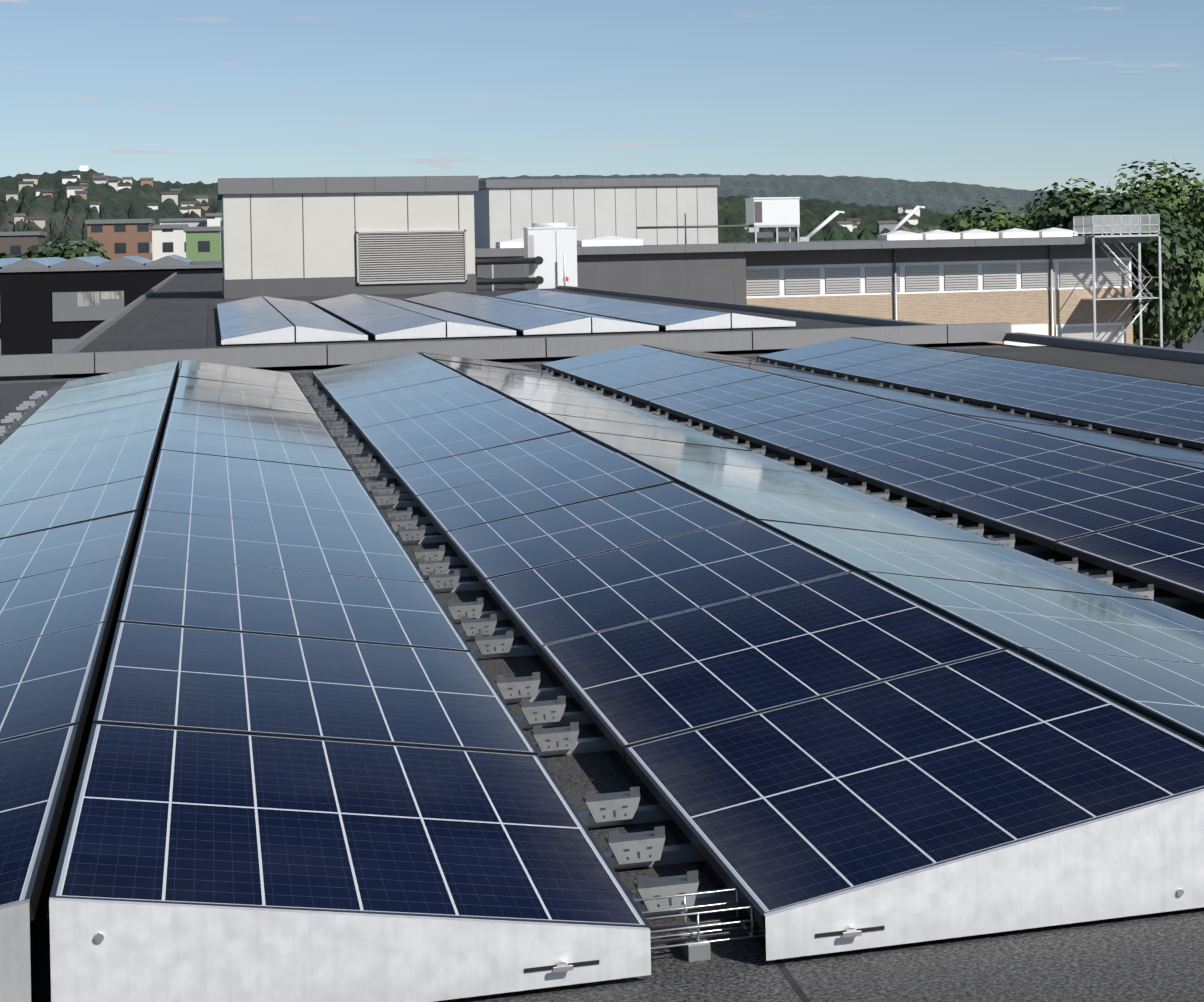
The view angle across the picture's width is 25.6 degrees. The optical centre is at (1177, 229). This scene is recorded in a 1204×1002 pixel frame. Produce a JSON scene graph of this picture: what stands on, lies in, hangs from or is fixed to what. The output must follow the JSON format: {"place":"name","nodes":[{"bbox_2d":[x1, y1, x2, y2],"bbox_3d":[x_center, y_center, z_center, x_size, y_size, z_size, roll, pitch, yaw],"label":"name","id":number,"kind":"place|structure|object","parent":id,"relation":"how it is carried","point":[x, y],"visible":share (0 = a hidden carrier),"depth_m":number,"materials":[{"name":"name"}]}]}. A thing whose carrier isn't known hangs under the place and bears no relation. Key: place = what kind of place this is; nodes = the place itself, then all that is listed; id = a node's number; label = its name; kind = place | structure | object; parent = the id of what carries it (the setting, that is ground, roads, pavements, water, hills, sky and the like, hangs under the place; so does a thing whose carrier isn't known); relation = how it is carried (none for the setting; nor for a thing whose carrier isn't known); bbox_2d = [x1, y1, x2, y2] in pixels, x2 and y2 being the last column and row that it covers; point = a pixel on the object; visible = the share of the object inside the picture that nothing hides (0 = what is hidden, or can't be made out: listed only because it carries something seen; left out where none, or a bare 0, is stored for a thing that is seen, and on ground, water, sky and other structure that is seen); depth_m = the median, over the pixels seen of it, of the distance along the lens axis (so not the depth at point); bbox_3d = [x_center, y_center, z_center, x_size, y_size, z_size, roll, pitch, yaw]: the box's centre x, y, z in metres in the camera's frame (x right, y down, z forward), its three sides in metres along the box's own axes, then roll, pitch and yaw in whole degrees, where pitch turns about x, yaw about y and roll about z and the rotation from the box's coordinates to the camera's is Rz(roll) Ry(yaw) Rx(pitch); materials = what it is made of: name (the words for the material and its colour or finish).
{"place":"outdoors","nodes":[
{"label":"outdoors","id":0,"kind":"place"},
{"bbox_2d":[0,169,222,260],"bbox_3d":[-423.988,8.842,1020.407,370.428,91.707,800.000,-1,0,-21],"label":"hill","id":1,"kind":"structure","parent":0,"point":[63,213],"depth_m":1126.41,"materials":[{"name":"green plant"}]},
{"bbox_2d":[79,165,88,170],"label":"hill tower","id":2,"kind":"structure","parent":1,"relation":"on","point":[83,167],"depth_m":1380.15,"materials":[{"name":"white paint"}]},
{"bbox_2d":[5,172,221,228],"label":"houses","id":3,"kind":"structure","parent":1,"relation":"on","point":[115,182],"depth_m":1175.26,"materials":[{"name":"white paint"}]},
{"bbox_2d":[0,342,1022,383],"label":"building walls","id":4,"kind":"structure","parent":0,"point":[518,361],"depth_m":29.57,"materials":[{"name":"grey concrete"}]},
{"bbox_2d":[77,273,880,371],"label":"roof deck","id":5,"kind":"structure","parent":4,"relation":"on","point":[178,311],"depth_m":43.77,"materials":[{"name":"fabric"}]},
{"bbox_2d":[217,176,478,297],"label":"plant room","id":6,"kind":"object","parent":5,"relation":"on","point":[306,236],"visible":0.96,"depth_m":68.09,"materials":[{"name":"grey metal"}]},
{"bbox_2d":[217,289,731,339],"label":"solar panels","id":7,"kind":"object","parent":5,"relation":"on","point":[517,311],"visible":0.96,"depth_m":42.62,"materials":[{"name":"blue glass"}]},
{"bbox_2d":[221,291,795,344],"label":"plates","id":8,"kind":"object","parent":5,"relation":"on","point":[306,334],"visible":0.69,"depth_m":35.42,"materials":[{"name":"silver metal"}]},
{"bbox_2d":[475,223,577,290],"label":"ventilation unit","id":9,"kind":"object","parent":5,"relation":"on","point":[549,260],"visible":0.56,"depth_m":70.95,"materials":[{"name":"white metal"}]},
{"bbox_2d":[0,346,1203,1001],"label":"roof deck","id":10,"kind":"structure","parent":4,"relation":"on","point":[1148,958],"depth_m":4.69,"materials":[{"name":"fabric"}]},
{"bbox_2d":[155,344,772,385],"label":"end plates","id":11,"kind":"object","parent":10,"relation":"on","point":[313,378],"visible":0.04,"depth_m":24.89,"materials":[{"name":"black"}]},
{"bbox_2d":[0,363,1202,917],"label":"mounting rails","id":12,"kind":"object","parent":10,"relation":"on","point":[672,853],"visible":0.1,"depth_m":8.92,"materials":[{"name":"metal"}]},
{"bbox_2d":[0,337,1203,932],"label":"solar panels","id":13,"kind":"object","parent":12,"relation":"on","point":[786,685],"visible":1,"depth_m":7.55,"materials":[{"name":"blue glass"}]},
{"bbox_2d":[0,359,1203,910],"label":"mounting brackets","id":14,"kind":"object","parent":12,"relation":"on","point":[626,847],"visible":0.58,"depth_m":8.44,"materials":[{"name":"grey"}]},
{"bbox_2d":[0,789,1203,1001],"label":"side panels","id":15,"kind":"object","parent":10,"relation":"on","point":[1146,859],"visible":1,"depth_m":4.44,"materials":[{"name":"silver metal"}]},
{"bbox_2d":[0,272,1203,375],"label":"parapet upstands","id":16,"kind":"object","parent":10,"relation":"on","point":[69,359],"visible":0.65,"depth_m":29.21,"materials":[{"name":"grey"}]},
{"bbox_2d":[634,888,764,961],"bbox_3d":[-0.909,1.303,4.729,0.604,0.087,0.160,-1,0,-21],"label":"cable tray","id":17,"kind":"object","parent":10,"relation":"on","point":[691,941],"visible":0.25,"depth_m":4.70,"materials":[{"name":"silver metal"}]},
{"bbox_2d":[0,0,1203,197],"label":"sky","id":18,"kind":"structure","parent":0,"point":[1030,95],"materials":[{"name":"blue"}]},
{"bbox_2d":[478,173,1122,217],"bbox_3d":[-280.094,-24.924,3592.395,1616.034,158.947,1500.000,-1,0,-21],"label":"hill","id":19,"kind":"structure","parent":0,"point":[940,197],"depth_m":3851.45,"materials":[{"name":"green plant"}]},
{"bbox_2d":[717,194,1008,242],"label":"hill","id":20,"kind":"structure","parent":0,"point":[815,213],"depth_m":1163.96,"materials":[{"name":"green plant"}]},
{"bbox_2d":[742,204,920,232],"bbox_3d":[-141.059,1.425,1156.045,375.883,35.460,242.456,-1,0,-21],"label":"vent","id":21,"kind":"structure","parent":20,"relation":"on","point":[850,224],"depth_m":1132.75,"materials":[{"name":"white metal"}]},
{"bbox_2d":[937,211,998,231],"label":"tree","id":22,"kind":"object","parent":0,"point":[946,219],"depth_m":192.15,"materials":[{"name":"green plant"}]},
{"bbox_2d":[1031,178,1203,345],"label":"tree","id":23,"kind":"object","parent":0,"point":[1195,213],"visible":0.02,"depth_m":172.39,"materials":[{"name":"green plant"}]},
{"bbox_2d":[1005,204,1044,220],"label":"tree","id":24,"kind":"object","parent":23,"relation":"attached to","point":[1032,212],"depth_m":185.46,"materials":[{"name":"green plant"}]},
{"bbox_2d":[945,197,1135,339],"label":"tree","id":25,"kind":"object","parent":24,"relation":"attached to","point":[966,224],"visible":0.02,"depth_m":179.00,"materials":[{"name":"green plant"}]},
{"bbox_2d":[1013,202,1203,347],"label":"tree","id":26,"kind":"object","parent":23,"relation":"attached to","point":[1184,326],"visible":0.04,"depth_m":172.37,"materials":[{"name":"green plant"}]},
{"bbox_2d":[976,216,1203,330],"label":"tree","id":27,"kind":"object","parent":26,"relation":"attached to","point":[1198,284],"depth_m":160.63,"materials":[{"name":"green plant"}]},
{"bbox_2d":[1025,182,1203,335],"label":"tree","id":28,"kind":"object","parent":27,"relation":"attached to","point":[1173,245],"visible":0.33,"depth_m":159.71,"materials":[{"name":"green plant"}]},
{"bbox_2d":[1103,159,1203,348],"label":"tree","id":29,"kind":"object","parent":23,"relation":"attached to","point":[1162,188],"visible":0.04,"depth_m":184.24,"materials":[{"name":"green plant"}]},
{"bbox_2d":[1164,319,1203,350],"bbox_3d":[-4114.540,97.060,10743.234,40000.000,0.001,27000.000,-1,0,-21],"label":"ground","id":30,"kind":"structure","parent":0,"point":[1196,343],"depth_m":388.72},
{"bbox_2d":[0,252,15,257],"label":"tree","id":31,"kind":"object","parent":30,"relation":"on","point":[2,254],"visible":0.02,"depth_m":299.70,"materials":[{"name":"green plant"}]},
{"bbox_2d":[0,231,46,257],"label":"house","id":32,"kind":"structure","parent":30,"relation":"on","point":[16,243],"depth_m":386.78,"materials":[{"name":"grey paint"}]},
{"bbox_2d":[36,237,69,253],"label":"tree","id":33,"kind":"object","parent":30,"relation":"on","point":[53,244],"depth_m":342.28,"materials":[{"name":"green plant"}]},
{"bbox_2d":[1,236,110,259],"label":"tree","id":34,"kind":"object","parent":30,"relation":"on","point":[57,249],"visible":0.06,"depth_m":321.56,"materials":[{"name":"green plant"}]},
{"bbox_2d":[13,238,103,262],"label":"tree","id":35,"kind":"object","parent":30,"relation":"on","point":[68,252],"visible":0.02,"depth_m":313.25,"materials":[{"name":"green plant"}]},
{"bbox_2d":[45,241,87,250],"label":"house","id":36,"kind":"structure","parent":30,"relation":"on","point":[76,246],"depth_m":435.11,"materials":[{"name":"grey"}]},
{"bbox_2d":[0,255,222,380],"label":"building","id":37,"kind":"structure","parent":30,"relation":"on","point":[49,305],"depth_m":192.19,"materials":[{"name":"grey"}]},
{"bbox_2d":[85,219,154,259],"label":"apartment block","id":38,"kind":"structure","parent":30,"relation":"on","point":[124,237],"depth_m":355.06,"materials":[{"name":"orange"}]},
{"bbox_2d":[152,224,188,261],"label":"house","id":39,"kind":"structure","parent":30,"relation":"on","point":[168,239],"depth_m":371.10,"materials":[{"name":"white paint"}]},
{"bbox_2d":[159,218,206,226],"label":"apartment block","id":40,"kind":"structure","parent":30,"relation":"on","point":[195,222],"depth_m":488.35,"materials":[{"name":"grey"}]},
{"bbox_2d":[183,226,221,261],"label":"house","id":41,"kind":"structure","parent":30,"relation":"on","point":[203,243],"depth_m":340.17,"materials":[{"name":"green paint"}]},
{"bbox_2d":[205,213,221,237],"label":"apartment block","id":42,"kind":"structure","parent":30,"relation":"on","point":[213,219],"depth_m":471.42,"materials":[{"name":"grey paint"}]},
{"bbox_2d":[475,227,1146,346],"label":"long building","id":43,"kind":"structure","parent":30,"relation":"on","point":[1025,281],"depth_m":126.04,"materials":[{"name":"beige brick"}]},
{"bbox_2d":[474,177,719,247],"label":"plant room","id":44,"kind":"object","parent":43,"relation":"on","point":[507,209],"visible":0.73,"depth_m":134.75,"materials":[{"name":"grey metal"}]},
{"bbox_2d":[636,197,799,243],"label":"rooftop unit","id":45,"kind":"object","parent":43,"relation":"on","point":[769,212],"visible":1,"depth_m":131.86,"materials":[{"name":"white metal"}]},
{"bbox_2d":[799,205,924,241],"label":"ducts","id":46,"kind":"object","parent":43,"relation":"on","point":[836,213],"visible":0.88,"depth_m":135.93,"materials":[{"name":"silver metal"}]},
{"bbox_2d":[1073,214,1162,346],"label":"stair tower","id":47,"kind":"structure","parent":30,"relation":"on","point":[1130,231],"depth_m":128.71,"materials":[{"name":"metal"}]}
]}

